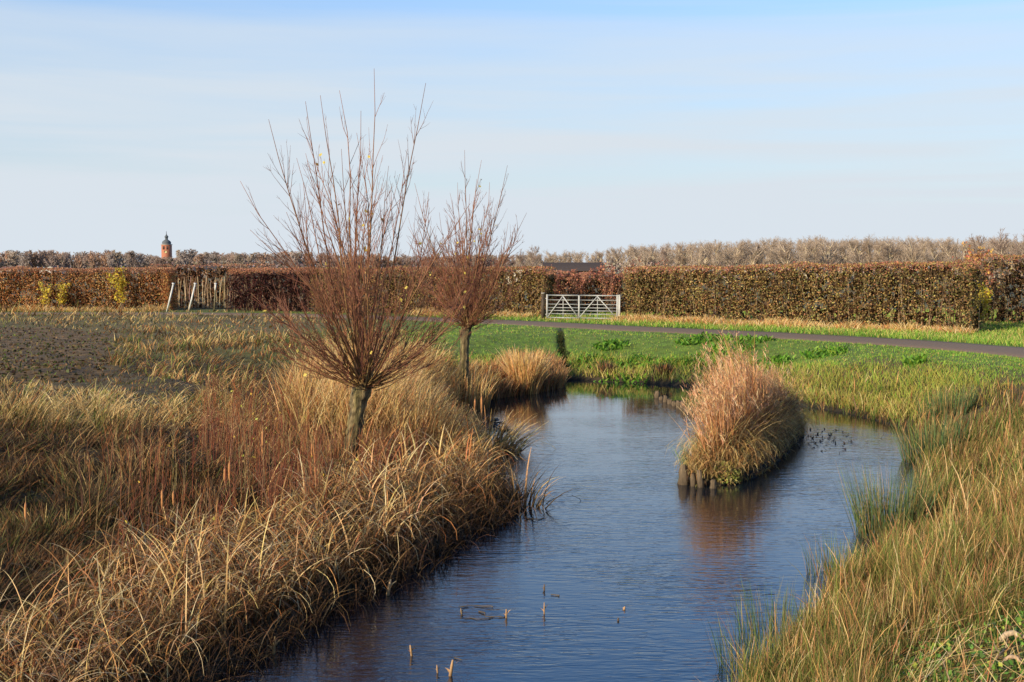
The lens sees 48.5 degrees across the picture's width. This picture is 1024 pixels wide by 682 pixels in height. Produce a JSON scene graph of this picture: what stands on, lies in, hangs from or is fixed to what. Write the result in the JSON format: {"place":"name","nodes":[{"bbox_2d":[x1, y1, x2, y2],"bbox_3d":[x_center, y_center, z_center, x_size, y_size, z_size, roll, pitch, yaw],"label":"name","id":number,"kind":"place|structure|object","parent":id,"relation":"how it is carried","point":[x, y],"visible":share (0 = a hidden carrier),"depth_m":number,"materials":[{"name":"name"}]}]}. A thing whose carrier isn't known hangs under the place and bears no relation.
{"place":"outdoors","nodes":[
{"label":"outdoors","id":0,"kind":"place"},
{"bbox_2d":[161,231,172,257],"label":"church tower","id":1,"kind":"structure","parent":0,"point":[166,247],"depth_m":894.22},
{"bbox_2d":[0,298,496,681],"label":"rough grass","id":2,"kind":"structure","parent":0,"point":[16,480],"depth_m":15.77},
{"bbox_2d":[1,302,977,334],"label":"dry verge grass","id":3,"kind":"structure","parent":0,"point":[782,322],"depth_m":48.75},
{"bbox_2d":[0,270,1023,681],"bbox_3d":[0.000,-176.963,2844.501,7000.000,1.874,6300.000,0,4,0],"label":"ground","id":4,"kind":"structure","parent":0,"point":[480,348],"depth_m":31.85,"materials":[{"name":"plant"}]},
{"bbox_2d":[36,281,54,306],"bbox_3d":[-26.638,-2.578,65.026,1.053,1.734,0.695,0,4,0],"label":"yellow sapling","id":5,"kind":"object","parent":4,"relation":"on","point":[45,299],"visible":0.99,"depth_m":64.99,"materials":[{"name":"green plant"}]},
{"bbox_2d":[0,327,123,382],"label":"winter crop","id":6,"kind":"object","parent":4,"relation":"on","point":[51,352],"visible":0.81,"depth_m":31.61,"materials":[{"name":"green plant"}]},
{"bbox_2d":[55,282,70,307],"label":"yellow sapling","id":7,"kind":"object","parent":4,"relation":"on","point":[61,300],"visible":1,"depth_m":65.05,"materials":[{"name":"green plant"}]},
{"bbox_2d":[0,326,127,383],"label":"soil clods","id":8,"kind":"object","parent":4,"relation":"on","point":[76,365],"visible":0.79,"depth_m":30.89,"materials":[{"name":"brown soil"}]},
{"bbox_2d":[0,263,177,309],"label":"hedge","id":9,"kind":"object","parent":4,"relation":"on","point":[34,278],"visible":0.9,"depth_m":65.91,"materials":[{"name":"brown plant"}]},
{"bbox_2d":[106,267,129,309],"bbox_3d":[-22.466,-2.988,64.876,1.116,2.571,1.152,0,4,0],"label":"yellow sapling","id":10,"kind":"object","parent":4,"relation":"on","point":[119,282],"visible":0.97,"depth_m":64.98,"materials":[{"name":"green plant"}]},
{"bbox_2d":[146,262,280,307],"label":"hedge","id":11,"kind":"object","parent":4,"relation":"on","point":[207,289],"visible":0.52,"depth_m":70.68,"materials":[{"name":"brown plant"}]},
{"bbox_2d":[71,364,427,586],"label":"red stems","id":12,"kind":"object","parent":4,"relation":"on","point":[245,437],"visible":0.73,"depth_m":15.45,"materials":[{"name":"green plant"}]},
{"bbox_2d":[0,249,538,273],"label":"wood","id":13,"kind":"object","parent":4,"relation":"on","point":[108,258],"visible":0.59,"depth_m":555.38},
{"bbox_2d":[225,266,323,311],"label":"hedge","id":14,"kind":"object","parent":4,"relation":"on","point":[245,297],"visible":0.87,"depth_m":65.06,"materials":[{"name":"brown plant"}]},
{"bbox_2d":[0,412,550,681],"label":"bent reeds","id":15,"kind":"object","parent":4,"relation":"on","point":[392,530],"visible":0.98,"depth_m":11.59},
{"bbox_2d":[285,422,403,476],"bbox_3d":[-2.646,1.707,17.741,1.887,1.034,1.871,0,4,0],"label":"reed clump","id":16,"kind":"object","parent":4,"relation":"on","point":[347,456],"visible":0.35,"depth_m":17.60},
{"bbox_2d":[240,76,483,470],"bbox_3d":[-2.278,-1.031,17.994,3.696,6.694,3.649,0,4,0],"label":"pollard willow","id":17,"kind":"object","parent":4,"relation":"on","point":[362,358],"visible":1,"depth_m":17.76,"materials":[{"name":"brown plant"}]},
{"bbox_2d":[250,329,512,466],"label":"pale reeds","id":18,"kind":"object","parent":4,"relation":"on","point":[419,396],"visible":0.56,"depth_m":20.45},
{"bbox_2d":[309,262,556,315],"bbox_3d":[-4.506,-2.715,60.720,14.573,2.964,1.954,2,4,27],"label":"hedge","id":19,"kind":"object","parent":4,"relation":"on","point":[531,284],"visible":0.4,"depth_m":58.91,"materials":[{"name":"brown plant"}]},
{"bbox_2d":[423,367,499,411],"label":"reed clump","id":20,"kind":"object","parent":4,"relation":"on","point":[469,399],"visible":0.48,"depth_m":28.32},
{"bbox_2d":[406,150,525,404],"bbox_3d":[-1.155,-1.413,28.951,3.072,6.883,3.088,0,4,0],"label":"pollard willow","id":21,"kind":"object","parent":4,"relation":"on","point":[469,316],"visible":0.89,"depth_m":28.83,"materials":[{"name":"brown plant"}]},
{"bbox_2d":[455,401,555,461],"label":"reed clump","id":22,"kind":"object","parent":4,"relation":"on","point":[512,436],"visible":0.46,"depth_m":21.51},
{"bbox_2d":[0,260,1023,279],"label":"undergrowth","id":23,"kind":"object","parent":4,"relation":"on","point":[123,263],"visible":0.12,"depth_m":547.21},
{"bbox_2d":[453,347,572,399],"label":"dark reeds","id":24,"kind":"object","parent":4,"relation":"on","point":[556,378],"visible":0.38,"depth_m":32.61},
{"bbox_2d":[488,343,553,394],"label":"reed clump","id":25,"kind":"object","parent":4,"relation":"on","point":[532,371],"visible":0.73,"depth_m":31.84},
{"bbox_2d":[528,245,542,268],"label":"slender bare tree","id":26,"kind":"object","parent":4,"relation":"on","point":[534,261],"visible":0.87,"depth_m":199.78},
{"bbox_2d":[541,293,544,319],"bbox_3d":[1.472,-1.629,53.959,0.179,1.330,0.179,0,4,0],"label":"gate post","id":27,"kind":"object","parent":4,"relation":"on","point":[542,305],"visible":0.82,"depth_m":53.88,"materials":[{"name":"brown wood"}]},
{"bbox_2d":[545,294,617,318],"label":"field gate","id":28,"kind":"structure","parent":27,"relation":"attached to","point":[578,307],"depth_m":53.41,"materials":[{"name":"metal"}]},
{"bbox_2d":[548,266,564,312],"bbox_3d":[2.343,-2.753,60.501,0.980,2.659,0.944,-3,5,-39],"label":"russet sapling","id":29,"kind":"object","parent":4,"relation":"on","point":[558,287],"visible":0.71,"depth_m":60.42,"materials":[{"name":"brown plant"}]},
{"bbox_2d":[556,331,570,370],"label":"ditch weeds","id":30,"kind":"object","parent":4,"relation":"on","point":[560,342],"visible":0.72,"depth_m":39.52,"materials":[{"name":"green plant"}]},
{"bbox_2d":[564,268,596,312],"bbox_3d":[3.709,-2.688,60.323,2.142,2.551,1.404,-1,4,-18],"label":"russet sapling","id":31,"kind":"object","parent":4,"relation":"on","point":[581,288],"visible":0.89,"depth_m":60.26,"materials":[{"name":"brown plant"}]},
{"bbox_2d":[568,352,619,369],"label":"broadleaf weed","id":32,"kind":"object","parent":4,"relation":"on","point":[592,356],"visible":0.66,"depth_m":37.79,"materials":[{"name":"green plant"}]},
{"bbox_2d":[591,359,618,375],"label":"dark scrub","id":33,"kind":"object","parent":4,"relation":"on","point":[606,366],"visible":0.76,"depth_m":36.06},
{"bbox_2d":[537,268,683,313],"bbox_3d":[5.290,-2.670,61.794,8.114,2.711,2.113,0,4,7],"label":"hedge","id":34,"kind":"object","parent":4,"relation":"on","point":[594,282],"visible":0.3,"depth_m":61.50,"materials":[{"name":"brown plant"}]},
{"bbox_2d":[595,259,626,312],"bbox_3d":[5.205,-2.900,60.485,1.608,2.958,2.331,-1,4,-14],"label":"russet sapling","id":35,"kind":"object","parent":4,"relation":"on","point":[603,278],"visible":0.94,"depth_m":60.24,"materials":[{"name":"brown plant"}]},
{"bbox_2d":[593,337,630,350],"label":"broadleaf weed","id":36,"kind":"object","parent":4,"relation":"on","point":[610,342],"visible":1,"depth_m":39.25,"materials":[{"name":"green plant"}]},
{"bbox_2d":[609,247,627,272],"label":"bare tree","id":37,"kind":"object","parent":4,"relation":"on","point":[615,253],"visible":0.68,"depth_m":263.27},
{"bbox_2d":[598,372,648,383],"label":"broadleaf weed","id":38,"kind":"object","parent":4,"relation":"on","point":[628,380],"visible":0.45,"depth_m":35.21,"materials":[{"name":"green plant"}]},
{"bbox_2d":[621,245,645,266],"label":"bare tree","id":39,"kind":"object","parent":4,"relation":"on","point":[634,252],"visible":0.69,"depth_m":234.17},
{"bbox_2d":[615,352,658,368],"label":"broadleaf weed","id":40,"kind":"object","parent":4,"relation":"on","point":[633,361],"visible":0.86,"depth_m":37.04,"materials":[{"name":"green plant"}]},
{"bbox_2d":[638,246,653,269],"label":"bare tree","id":41,"kind":"object","parent":4,"relation":"on","point":[644,259],"visible":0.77,"depth_m":228.56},
{"bbox_2d":[649,361,676,377],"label":"dark scrub","id":42,"kind":"object","parent":4,"relation":"on","point":[663,367],"visible":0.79,"depth_m":35.21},
{"bbox_2d":[644,355,681,369],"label":"broadleaf weed","id":43,"kind":"object","parent":4,"relation":"on","point":[665,360],"visible":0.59,"depth_m":36.55,"materials":[{"name":"green plant"}]},
{"bbox_2d":[655,247,679,272],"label":"bare tree","id":44,"kind":"object","parent":4,"relation":"on","point":[668,256],"visible":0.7,"depth_m":227.73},
{"bbox_2d":[659,241,686,268],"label":"bare tree","id":45,"kind":"object","parent":4,"relation":"on","point":[677,261],"visible":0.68,"depth_m":236.75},
{"bbox_2d":[677,464,689,484],"bbox_3d":[2.794,2.363,18.549,0.198,0.739,0.203,0,4,0],"label":"timber pile","id":46,"kind":"object","parent":4,"relation":"on","point":[683,479],"visible":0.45,"depth_m":18.46,"materials":[{"name":"brown wood"}]},
{"bbox_2d":[672,242,695,265],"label":"bare tree","id":47,"kind":"object","parent":4,"relation":"on","point":[683,262],"visible":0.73,"depth_m":236.37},
{"bbox_2d":[671,433,708,465],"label":"rush clump","id":48,"kind":"object","parent":4,"relation":"on","point":[684,451],"visible":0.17,"depth_m":19.86,"materials":[{"name":"beige plant"}]},
{"bbox_2d":[684,244,697,270],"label":"bare tree","id":49,"kind":"object","parent":4,"relation":"on","point":[691,253],"visible":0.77,"depth_m":229.44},
{"bbox_2d":[674,335,709,345],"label":"broadleaf weed","id":50,"kind":"object","parent":4,"relation":"on","point":[685,341],"visible":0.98,"depth_m":38.67,"materials":[{"name":"green plant"}]},
{"bbox_2d":[691,243,705,280],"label":"bare tree","id":51,"kind":"object","parent":4,"relation":"on","point":[700,255],"visible":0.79,"depth_m":227.30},
{"bbox_2d":[697,470,703,487],"bbox_3d":[3.047,2.409,18.302,0.164,0.686,0.115,0,4,0],"label":"timber pile","id":52,"kind":"object","parent":4,"relation":"on","point":[700,482],"visible":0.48,"depth_m":18.25,"materials":[{"name":"brown wood"}]},
{"bbox_2d":[681,351,722,365],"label":"broadleaf weed","id":53,"kind":"object","parent":4,"relation":"on","point":[685,359],"visible":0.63,"depth_m":36.45,"materials":[{"name":"green plant"}]},
{"bbox_2d":[695,242,717,265],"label":"bare tree","id":54,"kind":"object","parent":4,"relation":"on","point":[707,258],"visible":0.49,"depth_m":235.07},
{"bbox_2d":[691,331,739,341],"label":"broadleaf weed","id":55,"kind":"object","parent":4,"relation":"on","point":[713,337],"visible":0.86,"depth_m":39.23,"materials":[{"name":"green plant"}]},
{"bbox_2d":[710,240,724,280],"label":"bare tree","id":56,"kind":"object","parent":4,"relation":"on","point":[717,249],"visible":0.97,"depth_m":226.72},
{"bbox_2d":[705,460,742,483],"bbox_3d":[3.468,2.142,18.757,0.691,0.350,0.693,0,4,0],"label":"moss hummock","id":57,"kind":"object","parent":4,"relation":"on","point":[736,472],"visible":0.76,"depth_m":18.56,"materials":[{"name":"green plant"}]},
{"bbox_2d":[720,243,734,265],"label":"bare tree","id":58,"kind":"object","parent":4,"relation":"on","point":[725,256],"visible":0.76,"depth_m":230.76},
{"bbox_2d":[704,339,755,355],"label":"broadleaf weed","id":59,"kind":"object","parent":4,"relation":"on","point":[749,346],"visible":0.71,"depth_m":37.29,"materials":[{"name":"green plant"}]},
{"bbox_2d":[720,239,747,275],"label":"bare tree","id":60,"kind":"object","parent":4,"relation":"on","point":[736,257],"visible":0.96,"depth_m":227.15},
{"bbox_2d":[672,308,804,462],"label":"reed plumes","id":61,"kind":"object","parent":4,"relation":"on","point":[733,381],"visible":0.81,"depth_m":20.46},
{"bbox_2d":[664,364,820,486],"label":"drooping grass","id":62,"kind":"structure","parent":4,"relation":"on","point":[770,441],"depth_m":19.73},
{"bbox_2d":[733,333,776,342],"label":"broadleaf weed","id":63,"kind":"object","parent":4,"relation":"on","point":[759,338],"visible":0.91,"depth_m":38.10,"materials":[{"name":"green plant"}]},
{"bbox_2d":[700,609,810,674],"bbox_3d":[2.090,2.670,9.932,0.805,0.596,0.869,4,5,44],"label":"rush clump","id":64,"kind":"object","parent":4,"relation":"on","point":[731,652],"visible":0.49,"depth_m":10.02,"materials":[{"name":"green plant"}]},
{"bbox_2d":[740,241,771,264],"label":"bare tree","id":65,"kind":"object","parent":4,"relation":"on","point":[753,258],"visible":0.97,"depth_m":227.25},
{"bbox_2d":[762,236,777,277],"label":"bare tree","id":66,"kind":"object","parent":4,"relation":"on","point":[769,255],"visible":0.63,"depth_m":239.20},
{"bbox_2d":[752,353,795,369],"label":"broadleaf weed","id":67,"kind":"object","parent":4,"relation":"on","point":[781,360],"visible":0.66,"depth_m":34.83,"materials":[{"name":"green plant"}]},
{"bbox_2d":[729,575,831,646],"bbox_3d":[2.523,2.558,10.778,1.099,0.712,0.993,0,4,0],"label":"rush clump","id":68,"kind":"object","parent":4,"relation":"on","point":[752,616],"visible":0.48,"depth_m":10.84,"materials":[{"name":"green plant"}]},
{"bbox_2d":[765,238,798,270],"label":"bare tree","id":69,"kind":"object","parent":4,"relation":"on","point":[774,249],"visible":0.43,"depth_m":232.93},
{"bbox_2d":[771,241,796,280],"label":"bare tree","id":70,"kind":"object","parent":4,"relation":"on","point":[784,256],"visible":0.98,"depth_m":227.88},
{"bbox_2d":[621,257,986,331],"bbox_3d":[11.604,-1.975,48.159,16.282,3.098,2.105,3,5,42],"label":"hedge","id":71,"kind":"object","parent":4,"relation":"on","point":[700,302],"visible":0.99,"depth_m":46.89,"materials":[{"name":"brown plant"}]},
{"bbox_2d":[794,238,815,275],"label":"bare tree","id":72,"kind":"object","parent":4,"relation":"on","point":[805,255],"visible":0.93,"depth_m":225.91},
{"bbox_2d":[805,239,821,267],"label":"bare tree","id":73,"kind":"object","parent":4,"relation":"on","point":[814,248],"visible":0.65,"depth_m":233.30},
{"bbox_2d":[799,345,848,358],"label":"broadleaf weed","id":74,"kind":"object","parent":4,"relation":"on","point":[840,350],"visible":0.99,"depth_m":34.78,"materials":[{"name":"green plant"}]},
{"bbox_2d":[812,235,838,271],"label":"bare tree","id":75,"kind":"object","parent":4,"relation":"on","point":[822,252],"visible":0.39,"depth_m":259.19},
{"bbox_2d":[815,238,839,280],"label":"bare tree","id":76,"kind":"object","parent":4,"relation":"on","point":[828,247],"visible":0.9,"depth_m":236.79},
{"bbox_2d":[834,240,849,262],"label":"bare tree","id":77,"kind":"object","parent":4,"relation":"on","point":[842,260],"visible":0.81,"depth_m":238.93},
{"bbox_2d":[836,241,851,270],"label":"bare tree","id":78,"kind":"object","parent":4,"relation":"on","point":[843,256],"visible":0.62,"depth_m":238.82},
{"bbox_2d":[843,235,865,262],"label":"bare tree","id":79,"kind":"object","parent":4,"relation":"on","point":[853,250],"visible":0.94,"depth_m":229.47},
{"bbox_2d":[694,368,1023,681],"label":"tall grass","id":80,"kind":"structure","parent":4,"relation":"on","point":[972,538],"depth_m":10.74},
{"bbox_2d":[849,237,875,263],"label":"bare tree","id":81,"kind":"object","parent":4,"relation":"on","point":[858,250],"visible":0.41,"depth_m":240.16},
{"bbox_2d":[860,234,882,265],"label":"bare tree","id":82,"kind":"object","parent":4,"relation":"on","point":[869,246],"visible":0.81,"depth_m":240.00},
{"bbox_2d":[871,239,887,266],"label":"bare tree","id":83,"kind":"object","parent":4,"relation":"on","point":[879,249],"visible":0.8,"depth_m":237.63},
{"bbox_2d":[835,451,944,540],"bbox_3d":[4.950,2.035,14.915,1.492,1.233,1.539,2,4,25],"label":"rush clump","id":84,"kind":"object","parent":4,"relation":"on","point":[877,520],"visible":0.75,"depth_m":14.84,"materials":[{"name":"green plant"}]},
{"bbox_2d":[881,237,901,261],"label":"bare tree","id":85,"kind":"object","parent":4,"relation":"on","point":[890,254],"visible":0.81,"depth_m":239.07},
{"bbox_2d":[897,237,920,265],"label":"bare tree","id":86,"kind":"object","parent":4,"relation":"on","point":[906,259],"visible":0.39,"depth_m":239.01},
{"bbox_2d":[897,235,927,265],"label":"bare tree","id":87,"kind":"object","parent":4,"relation":"on","point":[914,256],"visible":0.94,"depth_m":225.88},
{"bbox_2d":[900,353,927,366],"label":"broadleaf weed","id":88,"kind":"object","parent":4,"relation":"on","point":[921,359],"visible":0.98,"depth_m":29.31,"materials":[{"name":"green plant"}]},
{"bbox_2d":[805,558,1023,681],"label":"dead stalks","id":89,"kind":"object","parent":4,"relation":"on","point":[988,668],"visible":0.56,"depth_m":8.54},
{"bbox_2d":[889,407,976,463],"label":"rush clump","id":90,"kind":"object","parent":4,"relation":"on","point":[909,453],"visible":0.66,"depth_m":20.68,"materials":[{"name":"green plant"}]},
{"bbox_2d":[923,238,946,263],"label":"bare tree","id":91,"kind":"object","parent":4,"relation":"on","point":[931,251],"visible":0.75,"depth_m":232.12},
{"bbox_2d":[934,237,959,280],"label":"bare tree","id":92,"kind":"object","parent":4,"relation":"on","point":[943,254],"visible":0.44,"depth_m":232.70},
{"bbox_2d":[873,567,1023,681],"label":"ground herbs","id":93,"kind":"object","parent":4,"relation":"on","point":[999,665],"visible":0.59,"depth_m":8.58,"materials":[{"name":"green plant"}]},
{"bbox_2d":[999,630,1023,641],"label":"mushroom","id":94,"kind":"object","parent":93,"relation":"on","point":[1007,633],"visible":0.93,"depth_m":8.32,"materials":[{"name":"beige"}]},
{"bbox_2d":[939,241,957,280],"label":"bare tree","id":95,"kind":"object","parent":4,"relation":"on","point":[946,245],"visible":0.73,"depth_m":228.20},
{"bbox_2d":[914,380,985,421],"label":"rush clump","id":96,"kind":"object","parent":4,"relation":"on","point":[960,403],"visible":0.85,"depth_m":24.52,"materials":[{"name":"green plant"}]},
{"bbox_2d":[954,239,972,273],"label":"bare tree","id":97,"kind":"object","parent":4,"relation":"on","point":[965,247],"visible":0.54,"depth_m":226.00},
{"bbox_2d":[943,241,996,316],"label":"russet shrub","id":98,"kind":"object","parent":4,"relation":"on","point":[978,257],"visible":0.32,"depth_m":48.15,"materials":[{"name":"brown plant"}]},
{"bbox_2d":[942,636,1007,681],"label":"fallen branch","id":99,"kind":"object","parent":4,"relation":"on","point":[1002,651],"visible":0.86,"depth_m":8.05,"materials":[{"name":"brown wood"}]},
{"bbox_2d":[966,235,989,266],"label":"open bare tree","id":100,"kind":"object","parent":4,"relation":"on","point":[977,239],"visible":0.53,"depth_m":149.90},
{"bbox_2d":[970,283,993,323],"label":"yellow shrub","id":101,"kind":"object","parent":4,"relation":"on","point":[986,302],"visible":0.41,"depth_m":46.37,"materials":[{"name":"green plant"}]},
{"bbox_2d":[964,254,1023,323],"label":"hedge","id":102,"kind":"object","parent":4,"relation":"on","point":[1002,311],"visible":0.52,"depth_m":50.15,"materials":[{"name":"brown plant"}]},
{"bbox_2d":[987,228,1012,281],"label":"open bare tree","id":103,"kind":"object","parent":4,"relation":"on","point":[996,244],"visible":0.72,"depth_m":143.84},
{"bbox_2d":[1003,237,1021,272],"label":"bare tree","id":104,"kind":"object","parent":4,"relation":"on","point":[1010,249],"visible":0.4,"depth_m":232.53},
{"bbox_2d":[1009,233,1023,265],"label":"open bare tree","id":105,"kind":"object","parent":4,"relation":"on","point":[1016,250],"visible":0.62,"depth_m":139.34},
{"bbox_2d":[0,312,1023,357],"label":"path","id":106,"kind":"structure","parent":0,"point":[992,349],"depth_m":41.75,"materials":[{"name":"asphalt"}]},
{"bbox_2d":[0,0,1023,268],"label":"sky","id":107,"kind":"structure","parent":0,"point":[124,124],"materials":[{"name":"blue"}]},
{"bbox_2d":[211,380,926,681],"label":"water","id":108,"kind":"structure","parent":0,"point":[649,543],"depth_m":13.59,"materials":[{"name":"blue liquid"}]},
{"bbox_2d":[471,415,511,430],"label":"floating mud","id":109,"kind":"structure","parent":108,"relation":"on","point":[494,422],"depth_m":25.45,"materials":[{"name":"brown soil"}]},
{"bbox_2d":[477,447,589,517],"bbox_3d":[0.211,2.075,16.662,1.954,0.938,2.272,-1,4,-10],"label":"reed clump","id":110,"kind":"object","parent":108,"relation":"in","point":[539,502],"visible":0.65,"depth_m":16.74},
{"bbox_2d":[799,526,870,580],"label":"rush clump","id":111,"kind":"object","parent":108,"relation":"in","point":[824,566],"visible":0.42,"depth_m":13.02,"materials":[{"name":"green plant"}]},
{"bbox_2d":[791,428,881,452],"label":"floating leaves","id":112,"kind":"object","parent":108,"relation":"on","point":[823,440],"visible":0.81,"depth_m":23.03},
{"bbox_2d":[542,262,604,281],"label":"brick barn","id":113,"kind":"structure","parent":0,"point":[579,266],"depth_m":170.87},
{"bbox_2d":[385,308,1023,423],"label":"lawn grass","id":114,"kind":"structure","parent":0,"point":[979,336],"depth_m":34.85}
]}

